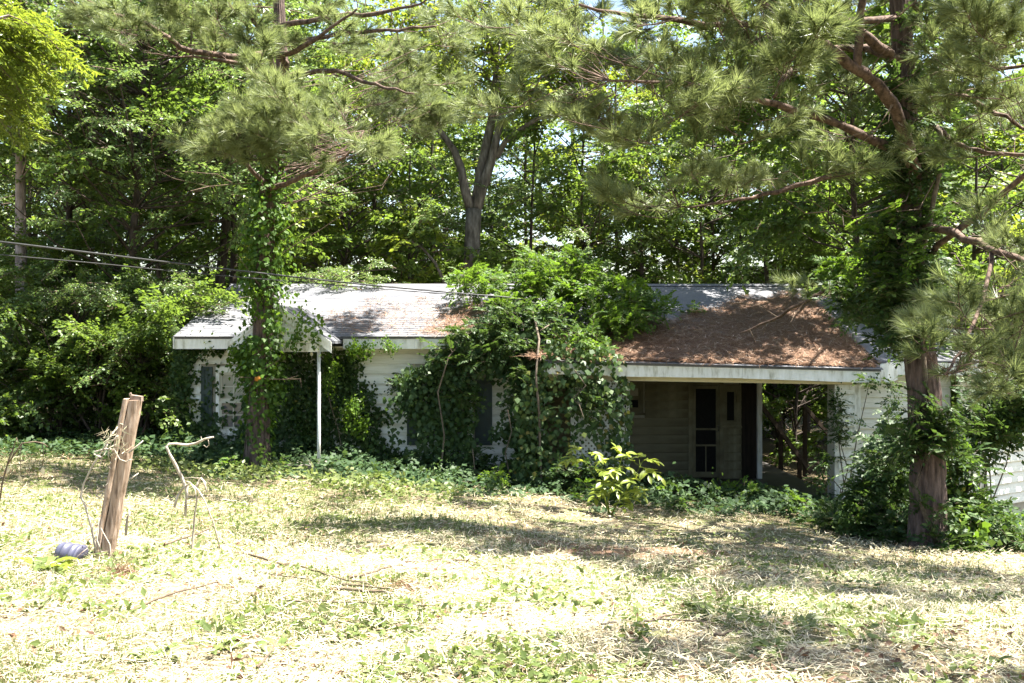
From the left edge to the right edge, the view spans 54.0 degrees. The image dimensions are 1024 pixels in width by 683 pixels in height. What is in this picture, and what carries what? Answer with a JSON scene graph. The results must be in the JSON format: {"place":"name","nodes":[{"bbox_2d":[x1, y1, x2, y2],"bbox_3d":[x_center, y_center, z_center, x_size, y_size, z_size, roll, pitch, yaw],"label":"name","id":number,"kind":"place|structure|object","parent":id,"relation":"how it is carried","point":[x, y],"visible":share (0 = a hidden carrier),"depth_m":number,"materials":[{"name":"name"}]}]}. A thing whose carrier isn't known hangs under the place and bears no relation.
{"place":"outdoors","nodes":[
{"label":"outdoors","id":0,"kind":"place"},
{"bbox_2d":[0,375,1023,682],"bbox_3d":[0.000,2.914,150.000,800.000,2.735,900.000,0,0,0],"label":"ground","id":1,"kind":"structure","parent":0,"point":[768,445],"depth_m":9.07,"materials":[{"name":"beige plant"}]},
{"bbox_2d":[0,249,87,434],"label":"shrub","id":2,"kind":"object","parent":1,"relation":"on","point":[30,407],"visible":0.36,"depth_m":20.81,"materials":[{"name":"green plant"}]},
{"bbox_2d":[14,556,80,572],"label":"dock plant","id":3,"kind":"object","parent":1,"relation":"on","point":[47,560],"visible":0.8,"depth_m":8.29,"materials":[{"name":"yellow plant"}]},
{"bbox_2d":[0,0,103,156],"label":"overhanging tree","id":4,"kind":"object","parent":1,"relation":"on","point":[27,33],"visible":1,"depth_m":13.03,"materials":[{"name":"green plant"}]},
{"bbox_2d":[0,108,128,259],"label":"woodland tree","id":5,"kind":"object","parent":1,"relation":"on","point":[8,192],"visible":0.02,"depth_m":36.25,"materials":[{"name":"green plant"}]},
{"bbox_2d":[0,254,141,435],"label":"bush","id":6,"kind":"object","parent":1,"relation":"on","point":[94,301],"visible":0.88,"depth_m":20.64,"materials":[{"name":"green plant"}]},
{"bbox_2d":[54,542,91,565],"bbox_3d":[-3.804,1.865,8.718,0.314,0.240,0.247,0,0,0],"label":"plastic bucket","id":7,"kind":"object","parent":1,"relation":"on","point":[63,549],"visible":0.62,"depth_m":8.67,"materials":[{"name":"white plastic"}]},
{"bbox_2d":[0,103,152,391],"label":"woodland tree","id":8,"kind":"object","parent":1,"relation":"on","point":[29,234],"visible":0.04,"depth_m":35.23,"materials":[{"name":"green plant"}]},
{"bbox_2d":[0,257,169,445],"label":"shrub","id":9,"kind":"object","parent":1,"relation":"on","point":[132,378],"visible":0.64,"depth_m":20.17,"materials":[{"name":"green plant"}]},
{"bbox_2d":[0,223,171,408],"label":"shrub","id":10,"kind":"object","parent":1,"relation":"on","point":[57,238],"visible":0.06,"depth_m":22.92,"materials":[{"name":"green plant"}]},
{"bbox_2d":[0,199,197,423],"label":"shrub","id":11,"kind":"object","parent":1,"relation":"on","point":[75,243],"visible":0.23,"depth_m":22.59,"materials":[{"name":"green plant"}]},
{"bbox_2d":[1,0,217,424],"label":"oak tree","id":12,"kind":"object","parent":1,"relation":"on","point":[20,196],"visible":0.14,"depth_m":23.38,"materials":[{"name":"green plant"}]},
{"bbox_2d":[0,30,220,296],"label":"woodland tree","id":13,"kind":"object","parent":1,"relation":"on","point":[32,209],"visible":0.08,"depth_m":34.24,"materials":[{"name":"green plant"}]},
{"bbox_2d":[0,0,231,416],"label":"oak tree","id":14,"kind":"object","parent":1,"relation":"on","point":[70,206],"visible":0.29,"depth_m":23.16,"materials":[{"name":"green plant"}]},
{"bbox_2d":[0,212,233,438],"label":"shrub","id":15,"kind":"object","parent":1,"relation":"on","point":[24,238],"visible":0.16,"depth_m":21.88,"materials":[{"name":"green plant"}]},
{"bbox_2d":[93,393,143,558],"bbox_3d":[-3.564,1.295,9.045,0.469,1.677,0.190,0,0,0],"label":"fence post","id":16,"kind":"object","parent":1,"relation":"on","point":[115,492],"visible":0.86,"depth_m":8.99,"materials":[{"name":"brown wood"}]},
{"bbox_2d":[80,426,142,559],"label":"dead vine","id":17,"kind":"object","parent":16,"relation":"attached to","point":[86,509],"visible":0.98,"depth_m":8.88,"materials":[{"name":"brown plant"}]},
{"bbox_2d":[0,418,243,468],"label":"undergrowth","id":18,"kind":"object","parent":1,"relation":"on","point":[50,443],"visible":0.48,"depth_m":18.48,"materials":[{"name":"green plant"}]},
{"bbox_2d":[0,266,251,447],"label":"shrub","id":19,"kind":"object","parent":1,"relation":"on","point":[152,335],"visible":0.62,"depth_m":20.15,"materials":[{"name":"green plant"}]},
{"bbox_2d":[38,283,237,439],"bbox_3d":[-7.542,0.780,20.683,4.042,3.814,4.640,0,0,0],"label":"shrub","id":20,"kind":"object","parent":1,"relation":"on","point":[165,302],"visible":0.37,"depth_m":19.90,"materials":[{"name":"green plant"}]},
{"bbox_2d":[51,3,250,386],"bbox_3d":[-11.752,-5.396,35.399,7.927,15.256,7.896,0,0,34],"label":"woodland tree","id":21,"kind":"object","parent":1,"relation":"on","point":[158,272],"visible":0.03,"depth_m":34.93,"materials":[{"name":"green plant"}]},
{"bbox_2d":[79,240,229,357],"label":"woodland tree","id":22,"kind":"object","parent":1,"relation":"on","point":[173,259],"visible":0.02,"depth_m":37.29,"materials":[{"name":"green plant"}]},
{"bbox_2d":[127,642,183,662],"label":"lawn weed","id":23,"kind":"object","parent":1,"relation":"on","point":[160,651],"visible":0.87,"depth_m":5.12,"materials":[{"name":"yellow plant"}]},
{"bbox_2d":[94,269,253,429],"bbox_3d":[-6.970,0.359,21.412,3.406,3.604,2.749,0,0,40],"label":"bush","id":24,"kind":"object","parent":1,"relation":"on","point":[172,286],"visible":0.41,"depth_m":21.02,"materials":[{"name":"green plant"}]},
{"bbox_2d":[0,0,363,395],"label":"oak tree","id":25,"kind":"object","parent":1,"relation":"on","point":[192,110],"visible":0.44,"depth_m":22.57,"materials":[{"name":"green plant"}]},
{"bbox_2d":[165,436,220,550],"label":"bare branch","id":26,"kind":"object","parent":1,"relation":"on","point":[185,486],"visible":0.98,"depth_m":9.61,"materials":[{"name":"brown wood"}]},
{"bbox_2d":[111,10,353,265],"bbox_3d":[-8.102,-4.795,31.261,6.986,14.029,7.150,0,0,38],"label":"woodland tree","id":27,"kind":"object","parent":1,"relation":"on","point":[316,227],"visible":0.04,"depth_m":30.36,"materials":[{"name":"green plant"}]},
{"bbox_2d":[85,0,383,285],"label":"oak tree","id":28,"kind":"object","parent":1,"relation":"on","point":[233,257],"visible":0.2,"depth_m":26.48,"materials":[{"name":"green plant"}]},
{"bbox_2d":[59,0,430,291],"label":"oak tree","id":29,"kind":"object","parent":1,"relation":"on","point":[225,228],"visible":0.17,"depth_m":24.73,"materials":[{"name":"green plant"}]},
{"bbox_2d":[149,87,364,288],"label":"woodland tree","id":30,"kind":"object","parent":1,"relation":"on","point":[168,240],"visible":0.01,"depth_m":35.63,"materials":[{"name":"green plant"}]},
{"bbox_2d":[170,88,392,288],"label":"woodland tree","id":31,"kind":"object","parent":1,"relation":"on","point":[326,215],"visible":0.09,"depth_m":34.80,"materials":[{"name":"green plant"}]},
{"bbox_2d":[49,0,522,468],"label":"pine tree","id":32,"kind":"object","parent":1,"relation":"on","point":[268,117],"visible":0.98,"depth_m":16.13,"materials":[{"name":"green plant"}]},
{"bbox_2d":[214,146,330,472],"bbox_3d":[-4.362,-0.944,18.095,1.769,6.765,1.502,0,0,-38],"label":"ivy","id":33,"kind":"object","parent":32,"relation":"attached to","point":[247,352],"visible":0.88,"depth_m":17.83,"materials":[{"name":"green plant"}]},
{"bbox_2d":[131,450,465,503],"bbox_3d":[-3.671,2.216,16.707,5.868,0.700,3.614,0,0,0],"label":"weed fringe","id":34,"kind":"object","parent":1,"relation":"on","point":[230,471],"visible":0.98,"depth_m":16.44,"materials":[{"name":"green plant"}]},
{"bbox_2d":[188,12,434,281],"bbox_3d":[-6.680,-3.935,31.177,8.560,12.535,7.380,0,0,0],"label":"woodland tree","id":35,"kind":"object","parent":1,"relation":"on","point":[401,162],"visible":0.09,"depth_m":31.00,"materials":[{"name":"green plant"}]},
{"bbox_2d":[227,165,459,283],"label":"sapling tree","id":36,"kind":"object","parent":1,"relation":"on","point":[342,240],"visible":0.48,"depth_m":27.51,"materials":[{"name":"green plant"}]},
{"bbox_2d":[275,256,414,290],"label":"bush","id":37,"kind":"object","parent":1,"relation":"on","point":[334,274],"visible":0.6,"depth_m":23.51,"materials":[{"name":"green plant"}]},
{"bbox_2d":[247,33,466,269],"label":"woodland tree","id":38,"kind":"object","parent":1,"relation":"on","point":[397,182],"visible":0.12,"depth_m":32.28,"materials":[{"name":"green plant"}]},
{"bbox_2d":[279,0,466,271],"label":"woodland tree","id":39,"kind":"object","parent":1,"relation":"on","point":[397,13],"visible":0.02,"depth_m":47.06,"materials":[{"name":"green plant"}]},
{"bbox_2d":[279,0,486,283],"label":"woodland tree","id":40,"kind":"object","parent":1,"relation":"on","point":[374,199],"visible":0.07,"depth_m":34.30,"materials":[{"name":"green plant"}]},
{"bbox_2d":[307,207,460,283],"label":"woodland tree","id":41,"kind":"object","parent":1,"relation":"on","point":[444,274],"visible":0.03,"depth_m":36.48,"materials":[{"name":"green plant"}]},
{"bbox_2d":[291,4,512,279],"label":"woodland tree","id":42,"kind":"object","parent":1,"relation":"on","point":[442,149],"visible":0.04,"depth_m":41.10,"materials":[{"name":"green plant"}]},
{"bbox_2d":[307,1,511,283],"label":"woodland tree","id":43,"kind":"object","parent":1,"relation":"on","point":[453,202],"visible":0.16,"depth_m":35.50,"materials":[{"name":"green plant"}]},
{"bbox_2d":[305,127,526,283],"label":"sapling tree","id":44,"kind":"object","parent":1,"relation":"on","point":[429,237],"visible":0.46,"depth_m":28.48,"materials":[{"name":"green plant"}]},
{"bbox_2d":[324,0,537,258],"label":"woodland tree","id":45,"kind":"object","parent":1,"relation":"on","point":[384,21],"visible":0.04,"depth_m":48.75,"materials":[{"name":"green plant"}]},
{"bbox_2d":[346,0,563,278],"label":"woodland tree","id":46,"kind":"object","parent":1,"relation":"on","point":[474,163],"visible":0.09,"depth_m":40.23,"materials":[{"name":"green plant"}]},
{"bbox_2d":[395,227,556,283],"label":"woodland tree","id":47,"kind":"object","parent":1,"relation":"on","point":[516,245],"visible":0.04,"depth_m":36.32,"materials":[{"name":"green plant"}]},
{"bbox_2d":[325,0,660,281],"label":"forked tree","id":48,"kind":"object","parent":1,"relation":"on","point":[491,150],"visible":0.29,"depth_m":28.86,"materials":[{"name":"green plant"}]},
{"bbox_2d":[412,0,583,279],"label":"woodland tree","id":49,"kind":"object","parent":1,"relation":"on","point":[552,133],"visible":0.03,"depth_m":48.23,"materials":[{"name":"green plant"}]},
{"bbox_2d":[0,443,1023,682],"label":"weeds","id":50,"kind":"object","parent":1,"relation":"on","point":[499,658],"visible":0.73,"depth_m":6.69,"materials":[{"name":"green plant"}]},
{"bbox_2d":[0,449,1023,682],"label":"dry leaves","id":51,"kind":"object","parent":1,"relation":"on","point":[888,642],"visible":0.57,"depth_m":5.91,"materials":[{"name":"brown plant"}]},
{"bbox_2d":[404,89,620,281],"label":"woodland tree","id":52,"kind":"object","parent":1,"relation":"on","point":[525,224],"visible":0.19,"depth_m":34.32,"materials":[{"name":"green plant"}]},
{"bbox_2d":[419,73,652,273],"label":"woodland tree","id":53,"kind":"object","parent":1,"relation":"on","point":[510,152],"visible":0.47,"depth_m":30.23,"materials":[{"name":"green plant"}]},
{"bbox_2d":[91,426,1023,532],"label":"ground cover","id":54,"kind":"object","parent":1,"relation":"on","point":[725,502],"visible":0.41,"depth_m":18.02,"materials":[{"name":"green plant"}]},
{"bbox_2d":[481,52,646,283],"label":"woodland tree","id":55,"kind":"object","parent":1,"relation":"on","point":[503,163],"visible":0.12,"depth_m":42.78,"materials":[{"name":"green plant"}]},
{"bbox_2d":[173,284,1023,515],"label":"abandoned house","id":56,"kind":"structure","parent":1,"relation":"on","point":[700,420],"depth_m":20.00,"materials":[{"name":"paint"}]},
{"bbox_2d":[163,326,248,451],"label":"ivy","id":57,"kind":"object","parent":56,"relation":"attached to","point":[179,376],"visible":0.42,"depth_m":19.85,"materials":[{"name":"green plant"}]},
{"bbox_2d":[216,366,243,434],"bbox_3d":[-5.538,1.179,19.970,0.766,1.367,0.120,0,0,0],"label":"window","id":58,"kind":"structure","parent":56,"relation":"in","point":[221,402],"depth_m":19.99,"materials":[{"name":"white paint"}]},
{"bbox_2d":[212,344,461,484],"bbox_3d":[-3.332,1.450,18.597,4.907,2.943,3.688,0,0,0],"label":"ivy","id":59,"kind":"object","parent":56,"relation":"attached to","point":[307,417],"visible":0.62,"depth_m":19.73,"materials":[{"name":"green plant"}]},
{"bbox_2d":[321,331,402,450],"bbox_3d":[-2.886,0.935,19.226,1.598,2.304,0.729,0,0,-13],"label":"vine strand","id":60,"kind":"object","parent":56,"relation":"hanging from","point":[349,410],"visible":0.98,"depth_m":19.23},
{"bbox_2d":[316,292,478,335],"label":"pine needle litter","id":61,"kind":"object","parent":56,"relation":"on","point":[409,326],"visible":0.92,"depth_m":20.78,"materials":[{"name":"plant"}]},
{"bbox_2d":[409,300,491,336],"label":"pine needle litter","id":62,"kind":"object","parent":56,"relation":"on","point":[460,312],"visible":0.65,"depth_m":20.48,"materials":[{"name":"brown plant"}]},
{"bbox_2d":[383,240,816,514],"bbox_3d":[1.590,0.526,19.198,8.071,5.207,5.448,0,0,15],"label":"wisteria vine","id":63,"kind":"object","parent":56,"relation":"on","point":[463,352],"visible":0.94,"depth_m":19.02,"materials":[{"name":"green plant"}]},
{"bbox_2d":[0,254,517,300],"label":"service cable","id":64,"kind":"object","parent":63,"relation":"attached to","point":[236,276],"visible":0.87,"depth_m":15.27,"materials":[{"name":"black rubber"}]},
{"bbox_2d":[0,241,537,304],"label":"service cable","id":65,"kind":"object","parent":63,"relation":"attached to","point":[30,245],"visible":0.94,"depth_m":15.20,"materials":[{"name":"black rubber"}]},
{"bbox_2d":[610,381,645,414],"bbox_3d":[2.494,1.234,21.970,0.840,0.747,0.120,0,0,0],"label":"window","id":66,"kind":"structure","parent":56,"relation":"in","point":[637,401],"depth_m":21.96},
{"bbox_2d":[523,290,885,369],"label":"pine needle litter","id":67,"kind":"object","parent":56,"relation":"on","point":[758,337],"visible":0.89,"depth_m":19.56,"materials":[{"name":"brown plant"}]},
{"bbox_2d":[693,386,718,476],"bbox_3d":[4.238,1.970,21.951,0.572,2.000,0.088,0,0,0],"label":"screen door","id":68,"kind":"structure","parent":56,"relation":"in","point":[705,398],"depth_m":21.99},
{"bbox_2d":[720,384,741,427],"bbox_3d":[4.781,1.416,21.965,0.468,0.955,0.110,0,0,0],"label":"window","id":69,"kind":"structure","parent":56,"relation":"in","point":[731,391],"depth_m":21.98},
{"bbox_2d":[741,383,755,477],"bbox_3d":[5.194,1.755,22.325,0.338,2.490,0.550,0,0,0],"label":"cupboard door","id":70,"kind":"structure","parent":56,"relation":"in","point":[748,394],"depth_m":22.05,"materials":[{"name":"brown wood"}]},
{"bbox_2d":[803,365,906,499],"bbox_3d":[6.202,1.811,18.014,1.696,2.789,1.248,0,0,34],"label":"creeper","id":71,"kind":"object","parent":56,"relation":"attached to","point":[838,439],"visible":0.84,"depth_m":18.17,"materials":[{"name":"green plant"}]},
{"bbox_2d":[481,26,715,279],"bbox_3d":[2.459,-3.503,30.889,7.478,13.198,8.343,0,0,0],"label":"woodland tree","id":72,"kind":"object","parent":1,"relation":"on","point":[553,165],"visible":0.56,"depth_m":30.07,"materials":[{"name":"green plant"}]},
{"bbox_2d":[493,29,718,274],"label":"woodland tree","id":73,"kind":"object","parent":1,"relation":"on","point":[547,150],"visible":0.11,"depth_m":35.57,"materials":[{"name":"green plant"}]},
{"bbox_2d":[556,442,665,514],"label":"sapling","id":74,"kind":"object","parent":1,"relation":"on","point":[619,483],"visible":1,"depth_m":15.28,"materials":[{"name":"green plant"}]},
{"bbox_2d":[516,4,716,277],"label":"woodland tree","id":75,"kind":"object","parent":1,"relation":"on","point":[544,142],"visible":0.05,"depth_m":46.21,"materials":[{"name":"green plant"}]},
{"bbox_2d":[493,536,761,559],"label":"bare earth","id":76,"kind":"structure","parent":1,"relation":"on","point":[619,550],"depth_m":11.39,"materials":[{"name":"soil"}]},
{"bbox_2d":[525,22,735,283],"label":"woodland tree","id":77,"kind":"object","parent":1,"relation":"on","point":[671,273],"visible":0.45,"depth_m":30.72,"materials":[{"name":"green plant"}]},
{"bbox_2d":[583,36,797,283],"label":"woodland tree","id":78,"kind":"object","parent":1,"relation":"on","point":[716,231],"visible":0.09,"depth_m":35.34,"materials":[{"name":"green plant"}]},
{"bbox_2d":[566,57,837,289],"bbox_3d":[5.933,-2.550,30.306,8.736,11.852,6.068,0,0,0],"label":"woodland tree","id":79,"kind":"object","parent":1,"relation":"on","point":[701,256],"visible":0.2,"depth_m":30.48,"materials":[{"name":"green plant"}]},
{"bbox_2d":[584,37,821,283],"bbox_3d":[6.363,-3.416,32.724,7.544,13.752,7.502,0,0,-21],"label":"woodland tree","id":80,"kind":"object","parent":1,"relation":"on","point":[692,226],"visible":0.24,"depth_m":31.62,"materials":[{"name":"green plant"}]},
{"bbox_2d":[432,0,1023,551],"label":"pine tree","id":81,"kind":"object","parent":1,"relation":"on","point":[994,22],"visible":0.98,"depth_m":11.86,"materials":[{"name":"green plant"}]},
{"bbox_2d":[802,2,993,544],"bbox_3d":[5.453,-0.925,14.431,2.192,7.401,3.219,0,0,0],"label":"climbing vine","id":82,"kind":"object","parent":81,"relation":"attached to","point":[879,283],"visible":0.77,"depth_m":13.68,"materials":[{"name":"green plant"}]},
{"bbox_2d":[619,63,850,293],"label":"woodland tree","id":83,"kind":"object","parent":1,"relation":"on","point":[839,209],"visible":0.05,"depth_m":34.62,"materials":[{"name":"green plant"}]},
{"bbox_2d":[629,117,876,452],"bbox_3d":[7.979,-2.142,31.440,8.313,11.536,6.937,0,0,26],"label":"woodland tree","id":84,"kind":"object","parent":1,"relation":"on","point":[746,216],"visible":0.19,"depth_m":31.63,"materials":[{"name":"green plant"}]},
{"bbox_2d":[750,637,787,658],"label":"lawn weed","id":85,"kind":"object","parent":1,"relation":"on","point":[763,643],"visible":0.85,"depth_m":5.23,"materials":[{"name":"green plant"}]},
{"bbox_2d":[687,63,886,434],"bbox_3d":[10.292,-3.618,36.021,7.425,14.804,8.287,0,0,32],"label":"woodland tree","id":86,"kind":"object","parent":1,"relation":"on","point":[809,403],"depth_m":35.33,"materials":[{"name":"green plant"}]},
{"bbox_2d":[762,403,812,478],"bbox_3d":[6.595,2.791,24.300,1.642,2.818,0.118,0,0,-23],"label":"stair handrail","id":87,"kind":"object","parent":1,"relation":"on","point":[801,461],"visible":0.45,"depth_m":24.28,"materials":[{"name":"brown wood"}]},
{"bbox_2d":[802,404,826,476],"bbox_3d":[7.691,2.879,25.336,0.879,2.641,0.115,0,0,-19],"label":"stair handrail","id":88,"kind":"object","parent":1,"relation":"on","point":[806,409],"visible":0.64,"depth_m":25.18,"materials":[{"name":"brown wood"}]},
{"bbox_2d":[706,278,952,466],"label":"sapling tree","id":89,"kind":"object","parent":1,"relation":"on","point":[784,399],"visible":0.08,"depth_m":29.68,"materials":[{"name":"green plant"}]},
{"bbox_2d":[642,0,1023,294],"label":"sapling tree","id":90,"kind":"object","parent":1,"relation":"on","point":[762,234],"visible":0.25,"depth_m":21.21,"materials":[{"name":"green plant"}]},
{"bbox_2d":[793,406,909,548],"bbox_3d":[5.617,2.255,15.394,2.516,2.549,3.284,0,0,0],"label":"shrub","id":91,"kind":"object","parent":1,"relation":"on","point":[866,507],"visible":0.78,"depth_m":15.06,"materials":[{"name":"green plant"}]},
{"bbox_2d":[721,97,999,283],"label":"woodland tree","id":92,"kind":"object","parent":1,"relation":"on","point":[825,251],"visible":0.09,"depth_m":29.95,"materials":[{"name":"green plant"}]},
{"bbox_2d":[782,375,957,441],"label":"woodland tree","id":93,"kind":"object","parent":1,"relation":"on","point":[953,393],"visible":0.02,"depth_m":38.16,"materials":[{"name":"green plant"}]},
{"bbox_2d":[770,99,1023,299],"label":"woodland tree","id":94,"kind":"object","parent":1,"relation":"on","point":[971,181],"visible":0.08,"depth_m":29.58,"materials":[{"name":"green plant"}]},
{"bbox_2d":[795,74,1023,290],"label":"woodland tree","id":95,"kind":"object","parent":1,"relation":"on","point":[990,215],"visible":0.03,"depth_m":34.64,"materials":[{"name":"green plant"}]},
{"bbox_2d":[813,106,1023,364],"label":"sapling tree","id":96,"kind":"object","parent":1,"relation":"on","point":[974,252],"visible":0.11,"depth_m":23.56,"materials":[{"name":"green plant"}]},
{"bbox_2d":[817,1,1023,334],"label":"woodland tree","id":97,"kind":"object","parent":1,"relation":"on","point":[1017,75],"visible":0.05,"depth_m":31.58,"materials":[{"name":"green plant"}]},
{"bbox_2d":[853,138,1023,368],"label":"sapling tree","id":98,"kind":"object","parent":1,"relation":"on","point":[975,266],"visible":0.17,"depth_m":21.74,"materials":[{"name":"green plant"}]},
{"bbox_2d":[862,74,1023,298],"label":"woodland tree","id":99,"kind":"object","parent":1,"relation":"on","point":[968,168],"visible":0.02,"depth_m":31.97,"materials":[{"name":"green plant"}]},
{"bbox_2d":[877,21,1023,322],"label":"woodland tree","id":100,"kind":"object","parent":1,"relation":"on","point":[1005,163],"visible":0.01,"depth_m":33.19,"materials":[{"name":"green plant"}]},
{"bbox_2d":[897,438,1023,557],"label":"shrub","id":101,"kind":"object","parent":1,"relation":"on","point":[1000,528],"visible":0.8,"depth_m":14.02,"materials":[{"name":"green plant"}]},
{"bbox_2d":[947,654,1017,672],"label":"lawn weed","id":102,"kind":"object","parent":1,"relation":"on","point":[971,663],"visible":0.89,"depth_m":4.92,"materials":[{"name":"green plant"}]},
{"bbox_2d":[945,372,1023,500],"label":"hanging vine","id":103,"kind":"object","parent":1,"relation":"on","point":[1006,420],"visible":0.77,"depth_m":16.07,"materials":[{"name":"green plant"}]},
{"bbox_2d":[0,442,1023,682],"bbox_3d":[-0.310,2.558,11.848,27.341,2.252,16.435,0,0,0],"label":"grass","id":104,"kind":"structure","parent":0,"point":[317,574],"depth_m":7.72,"materials":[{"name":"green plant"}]},
{"bbox_2d":[1,0,1023,341],"label":"sky","id":105,"kind":"structure","parent":0,"point":[606,28],"materials":[{"name":"white"}]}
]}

